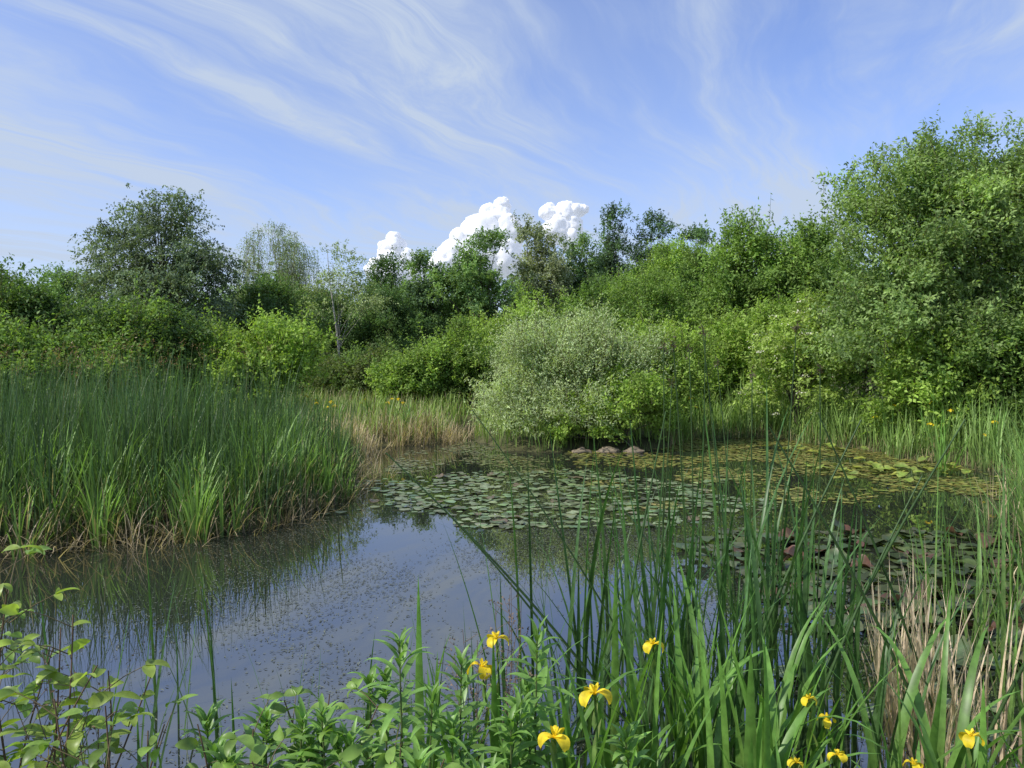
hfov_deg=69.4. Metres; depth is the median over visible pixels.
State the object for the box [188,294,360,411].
shrub
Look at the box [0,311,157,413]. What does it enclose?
shrub
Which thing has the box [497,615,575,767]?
willowherb plant
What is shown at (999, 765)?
iris plant
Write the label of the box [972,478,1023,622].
bulrush clump
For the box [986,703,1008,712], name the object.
lily pad
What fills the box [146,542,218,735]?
bulrush clump
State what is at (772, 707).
iris plant
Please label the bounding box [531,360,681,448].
shrub
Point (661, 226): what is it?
broadleaf tree
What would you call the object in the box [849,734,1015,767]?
iris plant
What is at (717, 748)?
iris plant
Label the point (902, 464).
lily pad
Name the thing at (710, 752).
iris plant
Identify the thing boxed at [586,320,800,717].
bulrush clump
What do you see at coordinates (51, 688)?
bulrush clump
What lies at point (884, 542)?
lily pad
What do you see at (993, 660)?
lily pad
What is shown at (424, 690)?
bulrush clump
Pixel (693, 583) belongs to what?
bulrush clump
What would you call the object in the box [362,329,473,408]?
shrub
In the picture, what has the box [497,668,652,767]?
iris plant
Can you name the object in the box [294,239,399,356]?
birch tree
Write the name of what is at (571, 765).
iris plant
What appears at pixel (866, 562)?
lily pad
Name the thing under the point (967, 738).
iris plant
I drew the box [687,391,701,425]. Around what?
iris plant
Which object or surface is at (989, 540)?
lily pad
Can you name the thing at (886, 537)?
lily pad
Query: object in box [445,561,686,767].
iris plant
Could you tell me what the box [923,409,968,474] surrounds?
iris plant
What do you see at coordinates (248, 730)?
willowherb plant
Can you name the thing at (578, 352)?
willow shrub
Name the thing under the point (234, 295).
broadleaf tree
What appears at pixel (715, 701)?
iris plant
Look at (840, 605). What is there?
bulrush clump
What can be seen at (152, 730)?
bulrush clump
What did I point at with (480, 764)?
willowherb plant
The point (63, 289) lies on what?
broadleaf tree
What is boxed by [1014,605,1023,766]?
bulrush clump
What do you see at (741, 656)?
bulrush clump
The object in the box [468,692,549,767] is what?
willowherb plant
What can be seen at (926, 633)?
dead reed clump
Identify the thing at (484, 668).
iris plant
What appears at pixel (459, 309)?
broadleaf tree
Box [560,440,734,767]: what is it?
bulrush clump
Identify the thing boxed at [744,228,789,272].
broadleaf tree
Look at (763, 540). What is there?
lily pad
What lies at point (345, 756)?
dogwood shrub
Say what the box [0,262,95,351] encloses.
shrub
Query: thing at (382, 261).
broadleaf tree
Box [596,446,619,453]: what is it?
stone
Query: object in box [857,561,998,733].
dead reed clump
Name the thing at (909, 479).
lily pad
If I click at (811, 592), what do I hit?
lily pad
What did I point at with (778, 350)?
viburnum shrub
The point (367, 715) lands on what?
bulrush clump
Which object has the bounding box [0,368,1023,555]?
ground
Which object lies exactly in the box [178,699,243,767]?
willowherb plant
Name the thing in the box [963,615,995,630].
lily pad
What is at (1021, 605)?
lily pad
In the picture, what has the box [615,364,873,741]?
bulrush clump
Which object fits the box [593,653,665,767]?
iris plant
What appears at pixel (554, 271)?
broadleaf tree
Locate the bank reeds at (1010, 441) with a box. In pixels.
[656,372,1023,672]
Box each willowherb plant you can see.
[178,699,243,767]
[195,726,248,766]
[203,744,245,767]
[231,699,292,767]
[249,698,298,767]
[270,696,333,767]
[285,693,342,767]
[286,723,332,767]
[287,709,343,767]
[318,717,381,767]
[318,723,360,767]
[326,663,404,766]
[356,655,408,767]
[358,627,451,767]
[389,680,467,767]
[398,742,442,767]
[421,644,500,767]
[423,705,494,765]
[460,752,493,767]
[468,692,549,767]
[470,752,514,767]
[483,665,554,761]
[484,704,544,767]
[485,684,549,767]
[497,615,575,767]
[497,712,581,766]
[595,721,654,767]
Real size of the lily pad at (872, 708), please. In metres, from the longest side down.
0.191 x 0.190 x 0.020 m
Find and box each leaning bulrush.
[386,453,625,721]
[431,495,619,737]
[472,410,664,716]
[609,411,665,737]
[734,420,861,707]
[768,427,916,708]
[790,419,965,752]
[796,475,922,758]
[817,413,933,709]
[987,662,1023,738]
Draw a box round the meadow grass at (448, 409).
[33,382,1018,457]
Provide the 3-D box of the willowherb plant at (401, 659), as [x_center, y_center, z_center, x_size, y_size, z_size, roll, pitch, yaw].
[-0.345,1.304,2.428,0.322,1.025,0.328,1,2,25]
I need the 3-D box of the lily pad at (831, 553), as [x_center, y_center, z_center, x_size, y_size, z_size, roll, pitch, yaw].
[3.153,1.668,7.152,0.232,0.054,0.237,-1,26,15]
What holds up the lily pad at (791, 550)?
on the water
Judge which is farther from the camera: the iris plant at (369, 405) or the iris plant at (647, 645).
the iris plant at (369, 405)
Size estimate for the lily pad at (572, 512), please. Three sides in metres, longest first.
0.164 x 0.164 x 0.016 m
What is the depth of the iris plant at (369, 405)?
20.15 m
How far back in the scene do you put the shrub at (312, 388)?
28.30 m
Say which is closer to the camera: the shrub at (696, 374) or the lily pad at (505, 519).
the lily pad at (505, 519)
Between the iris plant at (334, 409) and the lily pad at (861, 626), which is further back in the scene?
the iris plant at (334, 409)
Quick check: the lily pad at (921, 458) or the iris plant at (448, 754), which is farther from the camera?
the lily pad at (921, 458)
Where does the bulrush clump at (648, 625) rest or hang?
in the water
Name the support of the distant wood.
on the ground at (518, 446)
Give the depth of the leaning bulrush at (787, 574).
3.69 m
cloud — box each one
[363,231,425,287]
[428,196,523,280]
[538,200,588,250]
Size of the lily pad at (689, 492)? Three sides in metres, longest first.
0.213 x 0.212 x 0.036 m
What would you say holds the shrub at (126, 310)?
on the ground at (518, 446)
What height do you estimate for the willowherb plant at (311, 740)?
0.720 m
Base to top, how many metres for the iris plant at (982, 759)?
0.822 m
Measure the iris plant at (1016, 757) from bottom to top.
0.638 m
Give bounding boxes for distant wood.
[17,258,982,379]
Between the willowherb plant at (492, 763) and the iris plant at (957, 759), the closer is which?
the willowherb plant at (492, 763)
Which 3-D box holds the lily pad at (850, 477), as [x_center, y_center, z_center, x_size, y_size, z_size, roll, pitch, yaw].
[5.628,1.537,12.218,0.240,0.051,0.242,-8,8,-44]
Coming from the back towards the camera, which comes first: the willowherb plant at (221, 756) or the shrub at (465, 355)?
the shrub at (465, 355)
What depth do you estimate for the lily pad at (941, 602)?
5.87 m
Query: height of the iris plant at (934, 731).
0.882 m
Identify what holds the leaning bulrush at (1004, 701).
in the water
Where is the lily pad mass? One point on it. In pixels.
(970, 562)
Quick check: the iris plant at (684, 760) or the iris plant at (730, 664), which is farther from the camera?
the iris plant at (730, 664)
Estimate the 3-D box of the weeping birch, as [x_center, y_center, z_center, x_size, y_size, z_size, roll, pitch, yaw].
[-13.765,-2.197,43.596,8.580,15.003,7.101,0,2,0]
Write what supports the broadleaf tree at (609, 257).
on the ground at (518, 446)
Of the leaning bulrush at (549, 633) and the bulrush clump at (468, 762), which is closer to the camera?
the bulrush clump at (468, 762)
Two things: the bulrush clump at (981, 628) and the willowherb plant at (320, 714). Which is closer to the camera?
the willowherb plant at (320, 714)
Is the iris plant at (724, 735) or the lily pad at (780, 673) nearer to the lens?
the iris plant at (724, 735)
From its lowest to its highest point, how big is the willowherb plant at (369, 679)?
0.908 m
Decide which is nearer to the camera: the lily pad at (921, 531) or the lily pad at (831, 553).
the lily pad at (831, 553)
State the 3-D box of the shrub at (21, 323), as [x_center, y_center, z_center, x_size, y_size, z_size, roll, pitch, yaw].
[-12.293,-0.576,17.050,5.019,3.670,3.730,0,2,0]
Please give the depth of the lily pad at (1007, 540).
7.61 m
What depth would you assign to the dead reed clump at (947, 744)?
3.58 m
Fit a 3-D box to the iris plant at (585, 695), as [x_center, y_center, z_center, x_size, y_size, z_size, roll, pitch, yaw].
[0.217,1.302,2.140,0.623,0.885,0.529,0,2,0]
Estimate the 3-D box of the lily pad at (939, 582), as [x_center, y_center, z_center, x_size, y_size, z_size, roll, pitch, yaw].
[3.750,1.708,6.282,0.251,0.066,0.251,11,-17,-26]
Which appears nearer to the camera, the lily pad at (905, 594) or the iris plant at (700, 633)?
the iris plant at (700, 633)
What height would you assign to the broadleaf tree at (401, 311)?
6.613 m
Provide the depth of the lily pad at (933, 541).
8.06 m
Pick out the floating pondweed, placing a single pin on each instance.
(784, 459)
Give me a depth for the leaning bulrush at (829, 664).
3.60 m
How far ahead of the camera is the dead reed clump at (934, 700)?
3.78 m
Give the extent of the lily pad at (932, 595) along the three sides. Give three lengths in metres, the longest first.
0.244 x 0.241 x 0.105 m
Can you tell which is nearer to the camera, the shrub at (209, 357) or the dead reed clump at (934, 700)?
the dead reed clump at (934, 700)
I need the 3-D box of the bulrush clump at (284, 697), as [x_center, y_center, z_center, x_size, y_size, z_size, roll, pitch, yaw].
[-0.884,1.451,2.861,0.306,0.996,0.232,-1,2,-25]
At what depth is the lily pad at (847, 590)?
6.36 m
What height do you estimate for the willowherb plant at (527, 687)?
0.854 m
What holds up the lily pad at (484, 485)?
on the water
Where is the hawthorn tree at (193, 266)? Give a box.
[59,183,255,330]
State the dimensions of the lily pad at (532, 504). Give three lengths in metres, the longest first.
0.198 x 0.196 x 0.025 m
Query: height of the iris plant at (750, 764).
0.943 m
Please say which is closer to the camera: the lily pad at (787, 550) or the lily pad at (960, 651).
the lily pad at (960, 651)
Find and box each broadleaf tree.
[28,261,110,330]
[105,288,202,327]
[218,261,348,349]
[220,282,255,331]
[290,278,376,361]
[311,286,378,355]
[341,245,419,349]
[347,274,441,356]
[389,246,460,342]
[424,225,540,332]
[436,261,500,336]
[491,209,577,381]
[548,224,612,323]
[584,199,641,313]
[608,207,680,324]
[622,228,704,331]
[665,238,740,322]
[671,222,714,331]
[677,193,799,395]
[735,200,852,406]
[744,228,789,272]
[779,208,877,388]
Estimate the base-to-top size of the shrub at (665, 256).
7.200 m
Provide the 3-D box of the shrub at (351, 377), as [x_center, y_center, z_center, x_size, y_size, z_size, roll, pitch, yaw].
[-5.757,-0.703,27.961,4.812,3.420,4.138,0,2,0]
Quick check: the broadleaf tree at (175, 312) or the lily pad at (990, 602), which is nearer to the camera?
the lily pad at (990, 602)
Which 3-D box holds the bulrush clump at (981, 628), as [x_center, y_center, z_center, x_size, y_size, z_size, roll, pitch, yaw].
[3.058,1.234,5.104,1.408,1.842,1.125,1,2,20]
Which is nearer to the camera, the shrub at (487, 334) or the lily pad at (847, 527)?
the lily pad at (847, 527)
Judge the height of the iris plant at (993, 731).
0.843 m
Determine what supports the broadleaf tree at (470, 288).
on the ground at (518, 446)
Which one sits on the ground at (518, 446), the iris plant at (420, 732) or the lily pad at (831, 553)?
the iris plant at (420, 732)
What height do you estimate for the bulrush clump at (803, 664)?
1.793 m
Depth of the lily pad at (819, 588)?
6.33 m
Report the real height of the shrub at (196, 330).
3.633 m
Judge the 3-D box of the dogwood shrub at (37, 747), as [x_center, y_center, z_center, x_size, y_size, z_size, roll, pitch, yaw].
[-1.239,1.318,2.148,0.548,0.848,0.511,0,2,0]
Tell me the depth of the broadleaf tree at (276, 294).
32.36 m
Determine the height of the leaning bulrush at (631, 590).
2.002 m
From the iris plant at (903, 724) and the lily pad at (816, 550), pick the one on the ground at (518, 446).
the iris plant at (903, 724)
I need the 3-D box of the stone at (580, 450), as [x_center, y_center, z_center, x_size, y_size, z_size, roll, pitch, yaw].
[1.476,1.483,15.995,0.508,0.238,0.402,-1,2,-32]
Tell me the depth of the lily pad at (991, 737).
3.88 m
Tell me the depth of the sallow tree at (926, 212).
15.95 m
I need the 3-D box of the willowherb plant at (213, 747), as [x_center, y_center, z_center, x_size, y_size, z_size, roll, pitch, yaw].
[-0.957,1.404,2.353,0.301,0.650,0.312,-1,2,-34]
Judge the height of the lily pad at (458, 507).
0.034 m
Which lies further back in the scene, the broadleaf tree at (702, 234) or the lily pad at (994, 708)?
the broadleaf tree at (702, 234)
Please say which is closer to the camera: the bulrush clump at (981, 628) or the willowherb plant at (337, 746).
the willowherb plant at (337, 746)
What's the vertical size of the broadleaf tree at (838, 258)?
7.410 m
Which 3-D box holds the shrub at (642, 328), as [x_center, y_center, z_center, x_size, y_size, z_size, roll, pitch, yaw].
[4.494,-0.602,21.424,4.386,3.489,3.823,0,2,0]
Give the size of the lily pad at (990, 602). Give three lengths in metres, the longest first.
0.243 x 0.241 x 0.040 m
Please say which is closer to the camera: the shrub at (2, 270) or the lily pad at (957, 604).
the lily pad at (957, 604)
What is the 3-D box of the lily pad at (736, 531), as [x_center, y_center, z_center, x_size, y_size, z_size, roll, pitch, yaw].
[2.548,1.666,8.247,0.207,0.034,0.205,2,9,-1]
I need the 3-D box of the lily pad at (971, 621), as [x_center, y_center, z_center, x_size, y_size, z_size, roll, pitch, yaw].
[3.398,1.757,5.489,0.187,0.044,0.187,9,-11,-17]
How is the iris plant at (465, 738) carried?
on the ground at (518, 446)
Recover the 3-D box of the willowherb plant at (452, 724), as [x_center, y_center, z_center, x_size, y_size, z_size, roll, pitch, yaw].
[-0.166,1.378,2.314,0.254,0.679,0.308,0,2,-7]
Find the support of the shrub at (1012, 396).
on the ground at (518, 446)
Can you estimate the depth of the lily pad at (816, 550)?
7.63 m
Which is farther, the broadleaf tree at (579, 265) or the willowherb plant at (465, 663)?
the broadleaf tree at (579, 265)
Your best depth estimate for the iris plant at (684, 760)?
2.40 m
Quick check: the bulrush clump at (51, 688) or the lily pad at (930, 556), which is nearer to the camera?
the bulrush clump at (51, 688)
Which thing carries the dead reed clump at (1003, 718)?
on the ground at (518, 446)
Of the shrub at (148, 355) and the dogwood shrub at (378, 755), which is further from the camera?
the shrub at (148, 355)
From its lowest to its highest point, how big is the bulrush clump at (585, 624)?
1.985 m
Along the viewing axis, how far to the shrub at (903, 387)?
15.37 m
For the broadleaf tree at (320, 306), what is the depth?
40.59 m
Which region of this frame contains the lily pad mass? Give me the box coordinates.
[325,468,1023,679]
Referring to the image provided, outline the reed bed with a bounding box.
[0,330,414,564]
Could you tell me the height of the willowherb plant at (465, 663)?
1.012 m
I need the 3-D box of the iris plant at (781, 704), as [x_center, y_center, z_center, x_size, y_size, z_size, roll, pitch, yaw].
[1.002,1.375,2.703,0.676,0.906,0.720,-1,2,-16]
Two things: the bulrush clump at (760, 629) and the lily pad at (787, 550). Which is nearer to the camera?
the bulrush clump at (760, 629)
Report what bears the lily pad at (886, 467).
on the water
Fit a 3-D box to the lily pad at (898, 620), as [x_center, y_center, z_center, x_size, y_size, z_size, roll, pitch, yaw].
[2.893,1.742,5.483,0.216,0.050,0.215,7,12,-10]
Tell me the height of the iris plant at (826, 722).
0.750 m
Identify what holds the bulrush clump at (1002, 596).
in the water
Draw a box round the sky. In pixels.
[0,0,1023,320]
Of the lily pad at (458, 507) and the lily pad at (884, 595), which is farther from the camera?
the lily pad at (458, 507)
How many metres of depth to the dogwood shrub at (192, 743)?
2.21 m
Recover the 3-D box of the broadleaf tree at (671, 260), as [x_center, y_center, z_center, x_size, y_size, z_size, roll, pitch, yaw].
[8.097,-3.940,39.764,5.156,8.880,4.829,1,2,19]
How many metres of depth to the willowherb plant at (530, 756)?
2.42 m
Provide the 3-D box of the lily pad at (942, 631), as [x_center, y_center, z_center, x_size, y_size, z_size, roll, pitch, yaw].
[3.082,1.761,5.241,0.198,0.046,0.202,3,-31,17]
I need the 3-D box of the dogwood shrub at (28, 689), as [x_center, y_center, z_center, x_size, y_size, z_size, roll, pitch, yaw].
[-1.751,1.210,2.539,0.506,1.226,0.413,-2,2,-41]
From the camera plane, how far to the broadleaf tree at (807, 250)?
24.18 m
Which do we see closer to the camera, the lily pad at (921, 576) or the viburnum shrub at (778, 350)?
the lily pad at (921, 576)
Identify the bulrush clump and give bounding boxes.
[36,571,150,765]
[55,579,197,767]
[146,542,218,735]
[203,601,306,765]
[243,642,320,763]
[362,635,412,764]
[409,605,444,764]
[425,377,741,690]
[433,610,475,767]
[442,521,655,747]
[474,448,586,740]
[505,420,717,738]
[525,424,693,717]
[531,336,801,744]
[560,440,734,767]
[567,547,712,767]
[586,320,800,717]
[603,330,778,688]
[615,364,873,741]
[629,543,869,767]
[651,356,850,674]
[652,457,878,765]
[705,459,896,723]
[715,446,974,745]
[728,467,947,767]
[770,443,843,673]
[816,503,979,767]
[858,437,1023,664]
[867,458,1023,706]
[905,459,1023,631]
[971,454,1023,740]
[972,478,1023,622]
[973,486,1023,670]
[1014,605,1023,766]
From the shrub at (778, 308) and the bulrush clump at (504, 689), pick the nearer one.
the bulrush clump at (504, 689)
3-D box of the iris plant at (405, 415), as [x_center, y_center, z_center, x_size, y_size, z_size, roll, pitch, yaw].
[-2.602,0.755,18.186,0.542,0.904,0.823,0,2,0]
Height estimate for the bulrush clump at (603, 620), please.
2.226 m
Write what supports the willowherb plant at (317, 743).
on the ground at (518, 446)
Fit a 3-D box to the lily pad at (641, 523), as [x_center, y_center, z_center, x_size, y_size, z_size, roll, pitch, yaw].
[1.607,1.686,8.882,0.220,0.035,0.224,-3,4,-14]
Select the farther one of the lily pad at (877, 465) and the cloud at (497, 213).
the cloud at (497, 213)
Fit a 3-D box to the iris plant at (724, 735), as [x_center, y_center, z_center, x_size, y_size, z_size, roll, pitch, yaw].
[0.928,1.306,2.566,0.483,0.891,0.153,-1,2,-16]
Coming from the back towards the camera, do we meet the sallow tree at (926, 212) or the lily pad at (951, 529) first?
the sallow tree at (926, 212)
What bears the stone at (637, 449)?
on the ground at (518, 446)
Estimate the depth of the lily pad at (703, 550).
7.28 m
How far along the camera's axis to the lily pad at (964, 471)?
12.77 m
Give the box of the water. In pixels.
[0,426,1023,767]
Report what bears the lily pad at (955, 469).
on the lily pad
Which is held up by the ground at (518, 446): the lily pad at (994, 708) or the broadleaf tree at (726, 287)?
the broadleaf tree at (726, 287)
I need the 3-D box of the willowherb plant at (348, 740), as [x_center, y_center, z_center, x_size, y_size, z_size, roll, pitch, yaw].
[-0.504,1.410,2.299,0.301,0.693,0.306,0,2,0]
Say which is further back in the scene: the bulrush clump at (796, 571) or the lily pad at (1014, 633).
the lily pad at (1014, 633)
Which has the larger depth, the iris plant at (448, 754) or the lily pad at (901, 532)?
the lily pad at (901, 532)
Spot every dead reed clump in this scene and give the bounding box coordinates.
[811,563,983,743]
[845,533,1004,703]
[846,582,992,767]
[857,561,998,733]
[866,559,997,757]
[899,555,1023,765]
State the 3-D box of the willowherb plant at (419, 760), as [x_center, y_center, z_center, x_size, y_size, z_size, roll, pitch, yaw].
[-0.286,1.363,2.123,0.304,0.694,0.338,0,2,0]
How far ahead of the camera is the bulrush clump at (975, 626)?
4.56 m
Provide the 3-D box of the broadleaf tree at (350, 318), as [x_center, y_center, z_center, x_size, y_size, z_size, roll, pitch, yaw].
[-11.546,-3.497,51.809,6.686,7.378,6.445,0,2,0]
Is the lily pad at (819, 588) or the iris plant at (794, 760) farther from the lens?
the lily pad at (819, 588)
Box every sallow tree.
[795,104,1023,396]
[971,136,1023,354]
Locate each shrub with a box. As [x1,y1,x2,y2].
[0,253,46,318]
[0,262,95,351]
[0,281,64,413]
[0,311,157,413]
[0,544,170,767]
[0,545,91,767]
[0,683,197,767]
[24,274,196,406]
[71,311,192,420]
[138,691,307,767]
[144,290,248,386]
[173,291,286,409]
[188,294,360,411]
[243,744,362,767]
[260,678,424,767]
[268,338,342,400]
[299,322,402,399]
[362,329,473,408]
[385,746,462,767]
[399,310,510,407]
[416,278,590,379]
[463,293,686,438]
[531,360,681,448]
[535,266,629,382]
[579,251,721,337]
[599,238,694,340]
[604,303,740,413]
[622,291,734,439]
[693,300,786,412]
[713,266,832,403]
[727,288,862,433]
[781,262,914,405]
[840,295,1021,444]
[902,288,1023,431]
[1015,303,1023,398]
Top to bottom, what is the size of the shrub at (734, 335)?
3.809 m
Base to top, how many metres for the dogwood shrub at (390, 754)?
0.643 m
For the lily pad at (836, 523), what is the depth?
8.39 m
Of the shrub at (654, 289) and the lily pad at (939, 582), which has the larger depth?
the shrub at (654, 289)
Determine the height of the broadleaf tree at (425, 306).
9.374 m
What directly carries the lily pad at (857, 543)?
on the water
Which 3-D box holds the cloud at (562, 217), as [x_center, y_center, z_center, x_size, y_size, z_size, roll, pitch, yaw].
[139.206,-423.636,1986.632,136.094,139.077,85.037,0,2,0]
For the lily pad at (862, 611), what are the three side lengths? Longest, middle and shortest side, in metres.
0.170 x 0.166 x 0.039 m
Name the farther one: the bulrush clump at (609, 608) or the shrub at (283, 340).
the shrub at (283, 340)
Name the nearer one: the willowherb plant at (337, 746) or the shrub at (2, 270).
the willowherb plant at (337, 746)
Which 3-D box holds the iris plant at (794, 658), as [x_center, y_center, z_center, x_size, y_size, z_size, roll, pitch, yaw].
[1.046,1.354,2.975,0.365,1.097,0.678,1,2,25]
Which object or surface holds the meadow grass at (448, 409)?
on the ground at (518, 446)
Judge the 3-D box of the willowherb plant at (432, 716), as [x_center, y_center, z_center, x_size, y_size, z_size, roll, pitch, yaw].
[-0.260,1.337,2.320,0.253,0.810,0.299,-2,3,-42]
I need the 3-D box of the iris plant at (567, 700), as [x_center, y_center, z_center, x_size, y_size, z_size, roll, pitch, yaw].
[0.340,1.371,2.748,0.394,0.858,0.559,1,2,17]
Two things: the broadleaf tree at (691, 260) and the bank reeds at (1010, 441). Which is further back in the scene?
the broadleaf tree at (691, 260)
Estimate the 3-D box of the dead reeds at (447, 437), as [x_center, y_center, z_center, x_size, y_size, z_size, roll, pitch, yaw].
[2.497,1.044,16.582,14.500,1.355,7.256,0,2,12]
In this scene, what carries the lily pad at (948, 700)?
on the water
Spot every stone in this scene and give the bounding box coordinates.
[571,447,591,453]
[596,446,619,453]
[621,446,643,452]
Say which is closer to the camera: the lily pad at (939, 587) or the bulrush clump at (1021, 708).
the bulrush clump at (1021, 708)
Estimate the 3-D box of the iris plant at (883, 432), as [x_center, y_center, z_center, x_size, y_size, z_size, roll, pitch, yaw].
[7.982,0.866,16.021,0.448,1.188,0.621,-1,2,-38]
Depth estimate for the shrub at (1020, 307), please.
15.81 m
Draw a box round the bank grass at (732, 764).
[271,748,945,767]
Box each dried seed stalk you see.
[14,641,117,767]
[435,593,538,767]
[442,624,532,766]
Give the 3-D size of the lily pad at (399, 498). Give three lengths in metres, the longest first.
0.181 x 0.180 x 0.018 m
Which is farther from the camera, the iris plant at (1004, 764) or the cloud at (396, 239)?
the cloud at (396, 239)
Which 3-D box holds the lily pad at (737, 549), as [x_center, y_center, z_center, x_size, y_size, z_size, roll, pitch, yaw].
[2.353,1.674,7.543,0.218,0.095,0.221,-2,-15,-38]
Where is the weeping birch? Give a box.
[220,219,336,383]
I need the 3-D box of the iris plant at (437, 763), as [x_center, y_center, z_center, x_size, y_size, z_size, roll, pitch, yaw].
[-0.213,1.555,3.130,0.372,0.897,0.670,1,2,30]
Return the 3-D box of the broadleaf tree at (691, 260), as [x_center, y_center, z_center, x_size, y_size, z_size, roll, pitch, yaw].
[8.829,-3.131,33.832,5.315,7.622,5.241,0,2,0]
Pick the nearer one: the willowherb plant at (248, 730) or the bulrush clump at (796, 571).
the willowherb plant at (248, 730)
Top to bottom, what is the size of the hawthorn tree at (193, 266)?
8.933 m
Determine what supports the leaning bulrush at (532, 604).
in the water
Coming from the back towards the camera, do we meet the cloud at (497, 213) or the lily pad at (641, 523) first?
the cloud at (497, 213)
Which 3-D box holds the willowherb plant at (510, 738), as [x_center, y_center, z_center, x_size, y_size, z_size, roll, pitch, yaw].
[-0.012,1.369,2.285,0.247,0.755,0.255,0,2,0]
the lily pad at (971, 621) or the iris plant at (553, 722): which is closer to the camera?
the iris plant at (553, 722)
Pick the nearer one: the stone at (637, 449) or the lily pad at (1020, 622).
the lily pad at (1020, 622)
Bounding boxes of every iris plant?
[329,400,345,423]
[348,578,601,766]
[360,396,374,415]
[373,713,576,760]
[385,397,393,421]
[393,631,621,766]
[397,398,414,430]
[415,641,589,767]
[427,635,532,767]
[434,703,507,766]
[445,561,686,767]
[470,666,594,767]
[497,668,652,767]
[538,618,575,767]
[538,709,645,767]
[541,673,648,767]
[542,606,767,767]
[553,645,758,767]
[554,657,626,767]
[558,640,711,767]
[588,638,698,767]
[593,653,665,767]
[603,581,776,767]
[642,589,770,767]
[646,631,735,767]
[660,554,760,755]
[665,586,718,767]
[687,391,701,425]
[699,637,781,767]
[711,640,910,767]
[716,638,843,767]
[717,595,825,745]
[717,666,835,767]
[730,680,880,767]
[731,635,845,767]
[744,640,878,767]
[757,715,847,767]
[802,594,1014,767]
[844,676,1020,767]
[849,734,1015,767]
[869,585,1023,767]
[873,402,895,451]
[880,675,984,767]
[900,680,1023,767]
[913,401,941,451]
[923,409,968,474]
[962,646,1023,744]
[966,678,987,767]
[974,716,1006,767]
[979,687,1023,767]
[983,407,1005,463]
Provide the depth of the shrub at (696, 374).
17.19 m
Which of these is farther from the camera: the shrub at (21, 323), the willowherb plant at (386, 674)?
the shrub at (21, 323)
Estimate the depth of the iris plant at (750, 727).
2.40 m
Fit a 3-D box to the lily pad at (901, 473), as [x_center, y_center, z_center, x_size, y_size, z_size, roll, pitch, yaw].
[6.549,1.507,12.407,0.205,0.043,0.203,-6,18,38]
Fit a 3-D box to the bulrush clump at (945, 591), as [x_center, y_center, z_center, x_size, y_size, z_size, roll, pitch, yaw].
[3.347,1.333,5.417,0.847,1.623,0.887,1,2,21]
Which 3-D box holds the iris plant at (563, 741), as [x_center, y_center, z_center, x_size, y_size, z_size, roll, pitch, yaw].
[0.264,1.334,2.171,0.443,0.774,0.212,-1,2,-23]
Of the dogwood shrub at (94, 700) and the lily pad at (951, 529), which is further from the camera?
the lily pad at (951, 529)
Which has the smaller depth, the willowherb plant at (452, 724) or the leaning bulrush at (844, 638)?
the willowherb plant at (452, 724)
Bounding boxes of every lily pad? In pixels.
[394,496,406,499]
[451,505,464,509]
[480,483,493,487]
[493,518,507,523]
[499,524,512,528]
[523,502,536,505]
[566,510,578,513]
[637,521,655,525]
[684,490,695,495]
[696,547,712,555]
[732,529,746,535]
[733,546,747,552]
[756,537,776,545]
[773,665,798,677]
[778,527,794,537]
[780,545,803,558]
[789,546,816,562]
[802,586,820,600]
[808,542,831,552]
[808,607,825,617]
[810,582,828,590]
[819,582,849,591]
[825,548,850,562]
[831,518,849,532]
[835,616,863,632]
[842,525,864,536]
[844,474,859,478]
[848,540,863,545]
[850,554,873,568]
[858,703,887,717]
[860,606,869,614]
[871,463,883,471]
[880,465,890,469]
[880,540,899,544]
[880,593,903,605]
[882,533,903,541]
[887,610,917,625]
[893,462,909,468]
[895,530,918,536]
[896,471,908,476]
[898,583,925,598]
[900,478,913,481]
[909,565,938,575]
[910,549,933,558]
[912,527,931,534]
[912,573,936,586]
[914,536,939,543]
[918,456,931,460]
[920,580,951,598]
[924,585,945,590]
[932,627,959,634]
[935,634,972,658]
[936,580,970,589]
[937,595,973,609]
[942,601,964,609]
[945,467,958,471]
[946,526,962,535]
[946,698,956,708]
[955,527,969,532]
[957,618,985,625]
[961,469,971,473]
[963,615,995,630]
[973,726,998,741]
[976,533,1001,547]
[977,612,1006,623]
[980,653,1005,668]
[981,556,1007,567]
[983,596,1007,618]
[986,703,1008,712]
[990,625,1023,643]
[993,601,1023,616]
[1006,539,1023,547]
[1015,616,1023,630]
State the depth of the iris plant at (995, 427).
13.65 m
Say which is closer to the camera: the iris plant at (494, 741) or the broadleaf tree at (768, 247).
the iris plant at (494, 741)
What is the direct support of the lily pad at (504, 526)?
on the water
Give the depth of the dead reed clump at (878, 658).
3.91 m
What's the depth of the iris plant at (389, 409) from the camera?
18.96 m
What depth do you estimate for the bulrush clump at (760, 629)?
3.48 m
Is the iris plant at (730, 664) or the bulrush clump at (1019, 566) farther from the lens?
the bulrush clump at (1019, 566)
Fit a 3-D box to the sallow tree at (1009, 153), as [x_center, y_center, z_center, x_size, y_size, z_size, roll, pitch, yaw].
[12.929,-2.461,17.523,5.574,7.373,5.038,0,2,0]
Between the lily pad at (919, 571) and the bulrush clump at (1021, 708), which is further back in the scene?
the lily pad at (919, 571)
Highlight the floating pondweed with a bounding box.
[32,437,1018,767]
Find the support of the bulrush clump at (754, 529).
in the water
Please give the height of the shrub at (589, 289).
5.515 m
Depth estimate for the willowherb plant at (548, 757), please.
2.45 m
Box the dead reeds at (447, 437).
[309,402,1017,478]
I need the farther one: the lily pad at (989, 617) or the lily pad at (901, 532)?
the lily pad at (901, 532)
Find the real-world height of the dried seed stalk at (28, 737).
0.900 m

